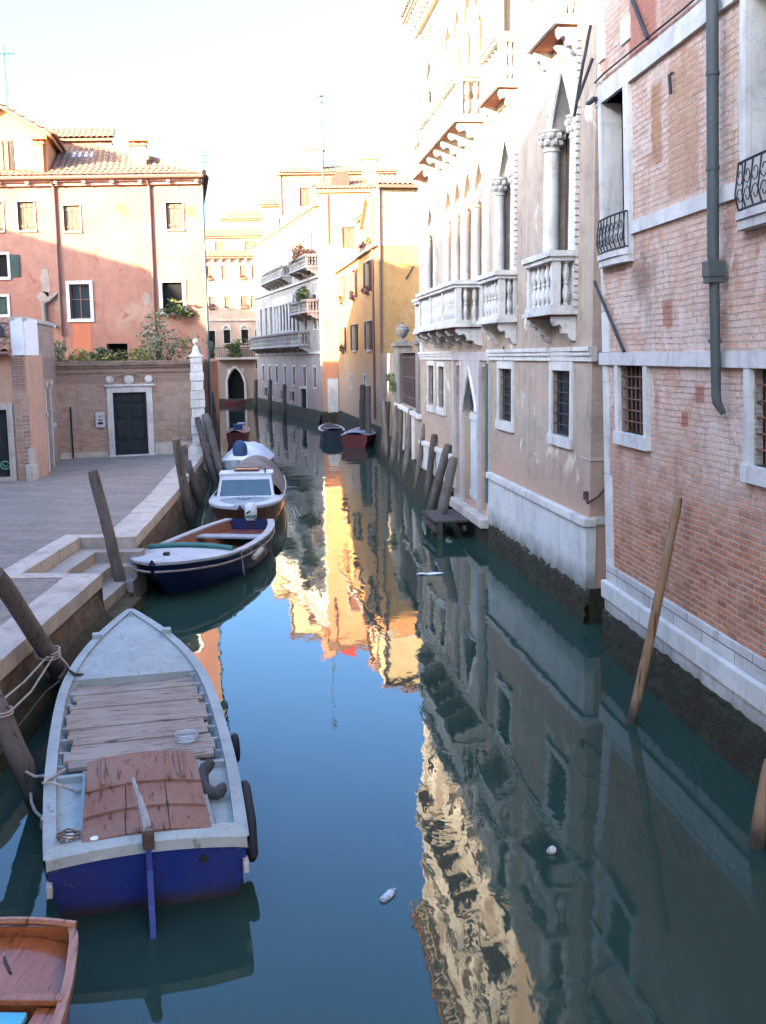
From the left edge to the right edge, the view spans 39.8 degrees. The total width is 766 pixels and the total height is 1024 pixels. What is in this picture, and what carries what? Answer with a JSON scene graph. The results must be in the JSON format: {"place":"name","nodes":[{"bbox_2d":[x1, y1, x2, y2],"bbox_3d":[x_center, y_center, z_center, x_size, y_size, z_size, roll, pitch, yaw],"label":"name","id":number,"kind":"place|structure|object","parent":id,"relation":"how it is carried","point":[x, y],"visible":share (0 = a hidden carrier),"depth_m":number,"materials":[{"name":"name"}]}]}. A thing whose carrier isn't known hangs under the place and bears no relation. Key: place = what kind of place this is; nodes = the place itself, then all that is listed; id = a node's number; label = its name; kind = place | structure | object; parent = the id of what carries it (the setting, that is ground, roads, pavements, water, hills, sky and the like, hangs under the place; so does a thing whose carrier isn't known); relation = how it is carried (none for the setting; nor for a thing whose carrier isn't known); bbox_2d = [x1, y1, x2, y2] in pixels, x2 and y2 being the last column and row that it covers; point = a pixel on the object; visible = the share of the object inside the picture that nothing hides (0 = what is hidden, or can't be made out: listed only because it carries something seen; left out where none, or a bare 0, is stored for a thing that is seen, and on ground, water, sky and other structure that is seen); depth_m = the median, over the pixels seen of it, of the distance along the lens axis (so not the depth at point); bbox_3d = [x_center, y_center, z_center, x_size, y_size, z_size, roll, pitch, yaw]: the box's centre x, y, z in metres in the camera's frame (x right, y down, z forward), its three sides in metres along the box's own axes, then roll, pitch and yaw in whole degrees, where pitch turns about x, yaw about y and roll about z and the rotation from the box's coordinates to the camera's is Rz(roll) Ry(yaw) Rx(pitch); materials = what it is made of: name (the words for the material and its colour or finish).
{"place":"outdoors","nodes":[
{"label":"outdoors","id":0,"kind":"place"},
{"bbox_2d":[0,454,174,625],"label":"paving","id":1,"kind":"structure","parent":0,"point":[57,502],"depth_m":24.92,"materials":[{"name":"stone"}]},
{"bbox_2d":[0,317,48,480],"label":"annex","id":2,"kind":"object","parent":1,"relation":"on","point":[35,442],"visible":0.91,"depth_m":29.43,"materials":[{"name":"paint"}]},
{"bbox_2d":[0,410,9,475],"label":"door","id":3,"kind":"structure","parent":2,"relation":"in","point":[4,448],"depth_m":29.50,"materials":[{"name":"green paint"}]},
{"bbox_2d":[7,316,60,479],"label":"brick wall","id":4,"kind":"structure","parent":1,"relation":"on","point":[46,340],"depth_m":32.06,"materials":[{"name":"brick"}]},
{"bbox_2d":[54,339,67,361],"bbox_3d":[-11.482,-4.252,36.883,1.058,4.556,1.587,-8,11,-38],"label":"shrub","id":5,"kind":"object","parent":1,"relation":"on","point":[59,351],"visible":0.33,"depth_m":36.47,"materials":[{"name":"green plant"}]},
{"bbox_2d":[54,340,98,361],"bbox_3d":[-10.817,-4.068,37.352,1.800,4.037,1.147,-1,8,0],"label":"shrub","id":6,"kind":"object","parent":1,"relation":"on","point":[80,354],"visible":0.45,"depth_m":37.00,"materials":[{"name":"green plant"}]},
{"bbox_2d":[0,453,203,680],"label":"kerb","id":7,"kind":"structure","parent":1,"relation":"on","point":[53,608],"depth_m":16.87,"materials":[{"name":"stone"}]},
{"bbox_2d":[0,46,211,454],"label":"house","id":8,"kind":"structure","parent":1,"relation":"on","point":[102,240],"depth_m":40.00,"materials":[{"name":"paint"}]},
{"bbox_2d":[0,201,4,232],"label":"window","id":9,"kind":"structure","parent":8,"relation":"in","point":[2,222],"depth_m":39.83,"materials":[{"name":"stone"}]},
{"bbox_2d":[0,294,10,316],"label":"window","id":10,"kind":"structure","parent":8,"relation":"in","point":[4,298],"depth_m":40.29,"materials":[{"name":"stone"}]},
{"bbox_2d":[0,252,19,279],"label":"window","id":11,"kind":"structure","parent":8,"relation":"in","point":[9,264],"depth_m":40.03,"materials":[{"name":"wood"}]},
{"bbox_2d":[15,200,36,231],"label":"window","id":12,"kind":"structure","parent":8,"relation":"in","point":[26,210],"depth_m":39.83,"materials":[{"name":"wood"}]},
{"bbox_2d":[62,204,81,232],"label":"window","id":13,"kind":"structure","parent":8,"relation":"in","point":[72,214],"depth_m":39.85,"materials":[{"name":"wood"}]},
{"bbox_2d":[65,281,94,321],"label":"window","id":14,"kind":"structure","parent":8,"relation":"in","point":[81,292],"depth_m":40.30,"materials":[{"name":"stone"}]},
{"bbox_2d":[109,344,127,360],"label":"window","id":15,"kind":"structure","parent":8,"relation":"in","point":[114,347],"depth_m":40.86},
{"bbox_2d":[158,278,185,314],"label":"window","id":16,"kind":"structure","parent":8,"relation":"in","point":[177,290],"depth_m":40.29,"materials":[{"name":"stone"}]},
{"bbox_2d":[164,201,184,230],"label":"window","id":17,"kind":"structure","parent":8,"relation":"in","point":[175,214],"depth_m":39.85,"materials":[{"name":"stone"}]},
{"bbox_2d":[55,360,192,458],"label":"brick wall","id":18,"kind":"structure","parent":1,"relation":"on","point":[121,408],"depth_m":36.31,"materials":[{"name":"brick"}]},
{"bbox_2d":[113,392,131,454],"bbox_3d":[-8.995,-3.034,36.457,0.555,2.140,0.095,-4,9,-23],"label":"door","id":19,"kind":"structure","parent":18,"relation":"in","point":[121,411],"depth_m":36.43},
{"bbox_2d":[129,392,147,453],"bbox_3d":[-8.475,-3.074,36.676,0.555,2.140,0.095,-4,9,-23],"label":"door","id":20,"kind":"structure","parent":18,"relation":"in","point":[137,402],"depth_m":36.65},
{"bbox_2d":[99,345,156,360],"bbox_3d":[-9.252,-4.027,37.771,2.504,3.791,1.292,-1,8,0],"label":"shrub","id":21,"kind":"object","parent":1,"relation":"on","point":[132,357],"visible":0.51,"depth_m":37.43,"materials":[{"name":"green plant"}]},
{"bbox_2d":[134,311,206,359],"bbox_3d":[-7.729,-4.733,38.131,2.239,5.040,1.971,6,11,37],"label":"oleander","id":22,"kind":"object","parent":1,"relation":"on","point":[157,348],"visible":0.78,"depth_m":37.77,"materials":[{"name":"green plant"}]},
{"bbox_2d":[189,338,210,480],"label":"pillar","id":23,"kind":"structure","parent":1,"relation":"on","point":[197,393],"depth_m":36.89,"materials":[{"name":"stone"}]},
{"bbox_2d":[87,346,114,360],"bbox_3d":[-10.014,-4.043,37.951,1.128,3.789,1.100,-1,8,0],"label":"shrub","id":24,"kind":"object","parent":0,"point":[102,351],"visible":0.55,"depth_m":37.55,"materials":[{"name":"green plant"}]},
{"bbox_2d":[0,0,417,228],"label":"sky","id":25,"kind":"structure","parent":0,"point":[239,82],"materials":[{"name":"white"}]},
{"bbox_2d":[218,197,268,228],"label":"house","id":26,"kind":"structure","parent":0,"point":[243,219],"depth_m":108.84,"materials":[{"name":"beige paint"}]},
{"bbox_2d":[0,404,765,1023],"bbox_3d":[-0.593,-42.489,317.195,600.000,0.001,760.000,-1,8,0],"label":"water","id":27,"kind":"structure","parent":0,"point":[456,748],"depth_m":9.98,"materials":[{"name":"liquid"}]},
{"bbox_2d":[0,690,43,813],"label":"mooring post","id":28,"kind":"object","parent":27,"relation":"in","point":[18,755],"visible":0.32,"depth_m":10.10,"materials":[{"name":"wood"}]},
{"bbox_2d":[29,793,43,828],"bbox_3d":[-3.075,2.631,9.467,0.093,0.402,1.488,-4,9,-22],"label":"rope","id":29,"kind":"object","parent":28,"relation":"hanging from","point":[37,813],"visible":0.81,"depth_m":9.77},
{"bbox_2d":[0,705,81,792],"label":"rope","id":30,"kind":"object","parent":28,"relation":"attached to","point":[11,711],"visible":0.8,"depth_m":9.67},
{"bbox_2d":[0,567,67,688],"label":"mooring post","id":31,"kind":"object","parent":27,"relation":"in","point":[23,616],"visible":0.41,"depth_m":12.14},
{"bbox_2d":[5,645,69,708],"bbox_3d":[-3.800,1.877,11.658,0.446,0.396,2.843,-2,9,-10],"label":"rope","id":32,"kind":"object","parent":31,"relation":"attached to","point":[58,652],"visible":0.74,"depth_m":12.38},
{"bbox_2d":[0,916,78,1023],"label":"varnished boat","id":33,"kind":"object","parent":27,"relation":"on","point":[38,966],"visible":0.99,"depth_m":6.77,"materials":[{"name":"brown wood"}]},
{"bbox_2d":[0,463,209,773],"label":"quay wall","id":34,"kind":"structure","parent":27,"relation":"in","point":[71,636],"depth_m":14.37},
{"bbox_2d":[45,548,146,618],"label":"water steps","id":35,"kind":"structure","parent":34,"relation":"attached to","point":[118,599],"depth_m":18.80,"materials":[{"name":"stone"}]},
{"bbox_2d":[88,470,127,592],"bbox_3d":[-4.643,1.247,18.832,1.071,4.012,0.242,1,9,11],"label":"mooring post","id":36,"kind":"object","parent":27,"relation":"in","point":[112,549],"visible":0.53,"depth_m":18.67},
{"bbox_2d":[43,609,249,938],"bbox_3d":[-2.603,2.459,11.306,1.764,1.404,7.340,-3,9,-14],"label":"work boat","id":37,"kind":"object","parent":27,"relation":"on","point":[135,697],"visible":0.98,"depth_m":9.24,"materials":[{"name":"blue paint"}]},
{"bbox_2d":[0,667,83,752],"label":"rope","id":38,"kind":"object","parent":37,"relation":"attached to","point":[58,681],"visible":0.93,"depth_m":12.26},
{"bbox_2d":[55,828,81,841],"bbox_3d":[-2.466,2.538,8.321,0.201,0.061,0.176,-1,8,0],"label":"rope","id":39,"kind":"object","parent":37,"relation":"on","point":[59,836],"visible":1,"depth_m":8.29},
{"bbox_2d":[175,729,197,742],"bbox_3d":[-1.949,2.227,10.503,0.236,0.070,0.236,-1,8,0],"label":"tub","id":40,"kind":"object","parent":37,"relation":"on","point":[186,736],"visible":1,"depth_m":10.51,"materials":[{"name":"white plastic"}]},
{"bbox_2d":[199,759,226,799],"bbox_3d":[-1.547,2.377,9.401,0.238,0.200,0.541,-5,9,-24],"label":"fender","id":41,"kind":"object","parent":37,"relation":"on","point":[218,791],"visible":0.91,"depth_m":9.26,"materials":[{"name":"grey rubber"}]},
{"bbox_2d":[230,733,239,761],"bbox_3d":[-1.487,2.372,10.643,0.080,0.295,0.299,-3,9,-14],"label":"fender","id":42,"kind":"object","parent":37,"relation":"hanging from","point":[235,741],"visible":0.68,"depth_m":10.53,"materials":[{"name":"black rubber"}]},
{"bbox_2d":[241,780,257,861],"bbox_3d":[-1.152,2.641,9.099,0.115,0.306,1.024,-2,9,-10],"label":"fender","id":43,"kind":"object","parent":37,"relation":"hanging from","point":[252,852],"visible":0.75,"depth_m":8.98,"materials":[{"name":"black rubber"}]},
{"bbox_2d":[172,438,196,526],"bbox_3d":[-5.001,0.038,27.204,0.292,3.983,1.254,1,9,11],"label":"mooring post","id":44,"kind":"object","parent":27,"relation":"in","point":[182,481],"visible":0.66,"depth_m":26.84,"materials":[{"name":"wood"}]},
{"bbox_2d":[182,445,204,508],"bbox_3d":[-5.311,-0.209,30.693,1.125,3.465,0.275,3,9,25],"label":"mooring post","id":45,"kind":"object","parent":27,"relation":"in","point":[195,490],"visible":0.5,"depth_m":30.58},
{"bbox_2d":[130,518,274,593],"bbox_3d":[-3.586,0.907,21.682,1.994,1.030,6.047,1,9,9],"label":"motor boat","id":46,"kind":"object","parent":27,"relation":"on","point":[209,554],"visible":0.9,"depth_m":20.43,"materials":[{"name":"blue paint"}]},
{"bbox_2d":[245,503,256,541],"bbox_3d":[-3.099,0.488,24.474,0.290,1.370,0.702,1,9,9],"label":"outboard motor","id":47,"kind":"object","parent":46,"relation":"attached to","point":[250,513],"visible":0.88,"depth_m":24.50,"materials":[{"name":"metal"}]},
{"bbox_2d":[188,341,219,430],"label":"brick wall","id":48,"kind":"structure","parent":27,"relation":"in","point":[214,375],"depth_m":57.14,"materials":[{"name":"brick"}]},
{"bbox_2d":[195,417,218,484],"bbox_3d":[-5.860,-1.280,36.500,0.271,3.944,2.012,-8,11,-41],"label":"mooring post","id":49,"kind":"object","parent":27,"relation":"in","point":[207,455],"visible":0.6,"depth_m":36.57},
{"bbox_2d":[202,413,223,481],"bbox_3d":[-5.654,-1.392,36.855,1.755,4.044,0.353,7,11,42],"label":"mooring post","id":50,"kind":"object","parent":27,"relation":"in","point":[213,446],"visible":0.56,"depth_m":36.87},
{"bbox_2d":[211,392,219,448],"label":"mooring post","id":51,"kind":"object","parent":27,"relation":"in","point":[215,421],"visible":0.34,"depth_m":50.37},
{"bbox_2d":[205,228,262,404],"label":"house","id":52,"kind":"structure","parent":27,"relation":"on","point":[231,289],"depth_m":97.41,"materials":[{"name":"paint"}]},
{"bbox_2d":[220,265,227,280],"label":"window","id":53,"kind":"structure","parent":52,"relation":"in","point":[223,268],"depth_m":96.76,"materials":[{"name":"stone"}]},
{"bbox_2d":[223,329,230,343],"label":"window","id":54,"kind":"structure","parent":52,"relation":"in","point":[226,332],"depth_m":97.64,"materials":[{"name":"stone"}]},
{"bbox_2d":[238,264,246,279],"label":"window","id":55,"kind":"structure","parent":52,"relation":"in","point":[242,275],"depth_m":96.69,"materials":[{"name":"stone"}]},
{"bbox_2d":[239,295,248,308],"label":"window","id":56,"kind":"structure","parent":52,"relation":"in","point":[244,303],"depth_m":97.09,"materials":[{"name":"stone"}]},
{"bbox_2d":[226,425,249,444],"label":"rowing boat","id":57,"kind":"object","parent":27,"relation":"on","point":[233,436],"visible":0.61,"depth_m":52.64,"materials":[{"name":"red paint"}]},
{"bbox_2d":[209,455,285,521],"bbox_3d":[-3.698,-0.556,29.476,1.950,1.650,8.320,-1,8,-4],"label":"launch","id":58,"kind":"object","parent":27,"relation":"on","point":[259,480],"visible":0.9,"depth_m":27.64,"materials":[{"name":"white paint"}]},
{"bbox_2d":[221,440,274,469],"bbox_3d":[-5.020,-1.902,38.682,1.679,1.660,4.100,0,8,4],"label":"covered boat","id":59,"kind":"object","parent":27,"relation":"on","point":[237,453],"visible":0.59,"depth_m":37.25,"materials":[{"name":"plastic"}]},
{"bbox_2d":[254,379,257,409],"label":"mooring post","id":60,"kind":"object","parent":27,"relation":"in","point":[255,392],"visible":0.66,"depth_m":87.20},
{"bbox_2d":[258,197,280,238],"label":"house","id":61,"kind":"structure","parent":27,"relation":"on","point":[271,222],"depth_m":94.20,"materials":[{"name":"beige paint"}]},
{"bbox_2d":[268,380,271,413],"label":"mooring post","id":62,"kind":"object","parent":27,"relation":"in","point":[270,397],"visible":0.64,"depth_m":80.51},
{"bbox_2d":[282,384,286,417],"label":"mooring post","id":63,"kind":"object","parent":27,"relation":"in","point":[284,409],"visible":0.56,"depth_m":74.82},
{"bbox_2d":[249,180,322,423],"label":"palace","id":64,"kind":"structure","parent":27,"relation":"on","point":[286,347],"depth_m":75.77,"materials":[{"name":"paint"}]},
{"bbox_2d":[299,386,306,407],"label":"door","id":65,"kind":"structure","parent":64,"relation":"in","point":[304,390],"depth_m":74.50,"materials":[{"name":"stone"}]},
{"bbox_2d":[318,422,344,441],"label":"rowing boat","id":66,"kind":"object","parent":27,"relation":"on","point":[330,432],"visible":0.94,"depth_m":54.10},
{"bbox_2d":[276,147,400,226],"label":"house","id":67,"kind":"structure","parent":27,"relation":"on","point":[296,195],"depth_m":80.40,"materials":[{"name":"beige paint"}]},
{"bbox_2d":[299,187,310,206],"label":"window","id":68,"kind":"structure","parent":67,"relation":"in","point":[305,192],"depth_m":80.41,"materials":[{"name":"wood"}]},
{"bbox_2d":[340,427,375,447],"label":"rowing boat","id":69,"kind":"object","parent":27,"relation":"on","point":[352,438],"visible":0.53,"depth_m":50.10,"materials":[{"name":"red paint"}]},
{"bbox_2d":[315,86,404,424],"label":"house","id":70,"kind":"structure","parent":27,"relation":"on","point":[341,195],"depth_m":66.50,"materials":[{"name":"paint"}]},
{"bbox_2d":[341,226,355,249],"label":"window","id":71,"kind":"structure","parent":70,"relation":"in","point":[347,232],"depth_m":66.34,"materials":[{"name":"wood"}]},
{"bbox_2d":[359,385,364,434],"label":"mooring post","id":72,"kind":"object","parent":27,"relation":"in","point":[362,409],"visible":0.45,"depth_m":51.98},
{"bbox_2d":[365,386,371,445],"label":"mooring post","id":73,"kind":"object","parent":27,"relation":"in","point":[368,409],"visible":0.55,"depth_m":50.73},
{"bbox_2d":[333,174,418,432],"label":"house","id":74,"kind":"structure","parent":27,"relation":"on","point":[377,282],"depth_m":51.14,"materials":[{"name":"yellow paint"}]},
{"bbox_2d":[337,275,344,304],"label":"window","id":75,"kind":"structure","parent":74,"relation":"in","point":[341,300],"depth_m":63.67,"materials":[{"name":"wood"}]},
{"bbox_2d":[338,326,345,352],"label":"window","id":76,"kind":"structure","parent":74,"relation":"in","point":[342,349],"depth_m":63.80,"materials":[{"name":"wood"}]},
{"bbox_2d":[348,268,356,300],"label":"window","id":77,"kind":"structure","parent":74,"relation":"in","point":[351,297],"depth_m":58.87,"materials":[{"name":"wood"}]},
{"bbox_2d":[350,323,357,351],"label":"window","id":78,"kind":"structure","parent":74,"relation":"in","point":[356,325],"depth_m":59.95,"materials":[{"name":"wood"}]},
{"bbox_2d":[361,259,371,294],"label":"window","id":79,"kind":"structure","parent":74,"relation":"in","point":[366,289],"depth_m":53.14,"materials":[{"name":"stone"}]},
{"bbox_2d":[364,319,372,351],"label":"window","id":80,"kind":"structure","parent":74,"relation":"in","point":[365,323],"depth_m":54.48,"materials":[{"name":"stone"}]},
{"bbox_2d":[379,401,389,458],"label":"mooring post","id":81,"kind":"object","parent":27,"relation":"in","point":[382,452],"visible":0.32,"depth_m":44.48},
{"bbox_2d":[382,400,388,462],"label":"mooring post","id":82,"kind":"object","parent":27,"relation":"in","point":[385,427],"visible":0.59,"depth_m":42.61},
{"bbox_2d":[379,888,395,901],"bbox_3d":[0.046,3.082,8.507,0.072,0.065,0.209,4,10,31],"label":"bottle","id":83,"kind":"object","parent":27,"relation":"on","point":[387,895],"visible":1,"depth_m":8.47,"materials":[{"name":"plastic"}]},
{"bbox_2d":[388,405,399,468],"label":"mooring post","id":84,"kind":"object","parent":27,"relation":"in","point":[394,444],"visible":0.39,"depth_m":40.37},
{"bbox_2d":[373,322,421,492],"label":"garden wall","id":85,"kind":"structure","parent":27,"relation":"in","point":[401,376],"depth_m":39.38,"materials":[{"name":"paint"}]},
{"bbox_2d":[397,410,402,470],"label":"mooring post","id":86,"kind":"object","parent":27,"relation":"in","point":[400,435],"visible":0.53,"depth_m":38.32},
{"bbox_2d":[402,408,412,480],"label":"mooring post","id":87,"kind":"object","parent":27,"relation":"in","point":[408,450],"visible":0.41,"depth_m":35.95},
{"bbox_2d":[412,424,424,495],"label":"mooring post","id":88,"kind":"object","parent":27,"relation":"in","point":[419,462],"visible":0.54,"depth_m":32.55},
{"bbox_2d":[423,434,436,505],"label":"mooring post","id":89,"kind":"object","parent":27,"relation":"in","point":[430,464],"visible":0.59,"depth_m":30.32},
{"bbox_2d":[425,444,451,515],"bbox_3d":[1.257,0.021,28.135,1.460,3.601,0.266,-7,10,-35],"label":"mooring post","id":90,"kind":"object","parent":27,"relation":"in","point":[437,483],"visible":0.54,"depth_m":28.10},
{"bbox_2d":[422,509,467,539],"bbox_3d":[1.503,0.791,25.818,0.800,1.450,1.850,-2,8,-7],"label":"landing stage","id":91,"kind":"object","parent":27,"relation":"in","point":[433,520],"visible":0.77,"depth_m":25.32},
{"bbox_2d":[437,457,457,531],"bbox_3d":[1.388,0.395,25.949,1.141,3.461,0.288,-7,11,-37],"label":"mooring post","id":92,"kind":"object","parent":27,"relation":"in","point":[445,496],"visible":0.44,"depth_m":25.88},
{"bbox_2d":[401,0,605,622],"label":"palace","id":93,"kind":"structure","parent":27,"relation":"on","point":[506,302],"depth_m":20.72,"materials":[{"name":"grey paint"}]},
{"bbox_2d":[419,17,435,114],"bbox_3d":[1.371,-11.598,29.697,0.531,3.830,1.690,-2,8,-7],"label":"window","id":94,"kind":"structure","parent":93,"relation":"in","point":[428,87],"depth_m":29.68,"materials":[{"name":"stone"}]},
{"bbox_2d":[420,177,436,290],"bbox_3d":[1.430,-7.418,30.314,0.531,4.280,1.690,-2,8,-7],"label":"window","id":95,"kind":"structure","parent":93,"relation":"in","point":[429,231],"depth_m":30.56,"materials":[{"name":"stone"}]},
{"bbox_2d":[426,361,434,412],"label":"window","id":96,"kind":"structure","parent":93,"relation":"in","point":[431,408],"depth_m":31.34,"materials":[{"name":"stone"}]},
{"bbox_2d":[436,362,445,415],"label":"window","id":97,"kind":"structure","parent":93,"relation":"in","point":[439,410],"depth_m":29.75,"materials":[{"name":"stone"}]},
{"bbox_2d":[489,89,517,314],"bbox_3d":[2.545,-6.129,21.477,0.531,4.280,1.690,-2,8,-7],"label":"window","id":98,"kind":"structure","parent":93,"relation":"in","point":[506,139],"depth_m":21.55,"materials":[{"name":"stone"}]},
{"bbox_2d":[495,361,514,432],"bbox_3d":[2.598,-2.418,22.051,0.201,1.430,1.435,-2,8,-7],"label":"window","id":99,"kind":"structure","parent":93,"relation":"in","point":[508,426],"depth_m":22.18,"materials":[{"name":"stone"}]},
{"bbox_2d":[493,0,517,78],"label":"window","id":100,"kind":"structure","parent":93,"relation":"in","point":[499,24],"depth_m":21.32,"materials":[{"name":"stone"}]},
{"bbox_2d":[537,8,581,305],"bbox_3d":[3.015,-5.688,17.593,0.563,4.530,1.760,-2,8,-7],"label":"window","id":101,"kind":"structure","parent":93,"relation":"in","point":[562,86],"depth_m":17.83,"materials":[{"name":"stone"}]},
{"bbox_2d":[547,361,573,449],"bbox_3d":[3.096,-1.850,18.118,0.201,1.440,1.385,-2,8,-7],"label":"window","id":102,"kind":"structure","parent":93,"relation":"in","point":[566,442],"depth_m":18.29,"materials":[{"name":"stone"}]},
{"bbox_2d":[626,496,682,724],"bbox_3d":[2.996,1.948,12.341,0.902,4.282,0.126,-1,8,-4],"label":"mooring post","id":103,"kind":"object","parent":27,"relation":"in","point":[639,686],"visible":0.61,"depth_m":12.19,"materials":[{"name":"wood"}]},
{"bbox_2d":[573,0,765,787],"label":"brick house","id":104,"kind":"structure","parent":27,"relation":"on","point":[679,99],"depth_m":11.80,"materials":[{"name":"brick"}]},
{"bbox_2d":[598,83,633,253],"bbox_3d":[3.142,-4.400,13.794,0.356,1.988,1.210,-2,8,-6],"label":"window","id":105,"kind":"structure","parent":104,"relation":"in","point":[614,119],"depth_m":14.17,"materials":[{"name":"stone"}]},
{"bbox_2d":[613,365,650,450],"bbox_3d":[3.268,-1.372,13.731,0.181,1.052,1.264,-2,8,-6],"label":"window","id":106,"kind":"structure","parent":104,"relation":"in","point":[638,408],"depth_m":13.81,"materials":[{"name":"stone"}]},
{"bbox_2d":[739,0,765,209],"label":"window","id":107,"kind":"structure","parent":104,"relation":"in","point":[752,13],"depth_m":9.94,"materials":[{"name":"stone"}]},
{"bbox_2d":[740,368,765,487],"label":"window","id":108,"kind":"structure","parent":104,"relation":"in","point":[750,473],"depth_m":10.29,"materials":[{"name":"stone"}]},
{"bbox_2d":[748,759,765,849],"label":"mooring post","id":109,"kind":"object","parent":27,"relation":"in","point":[757,838],"visible":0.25,"depth_m":9.19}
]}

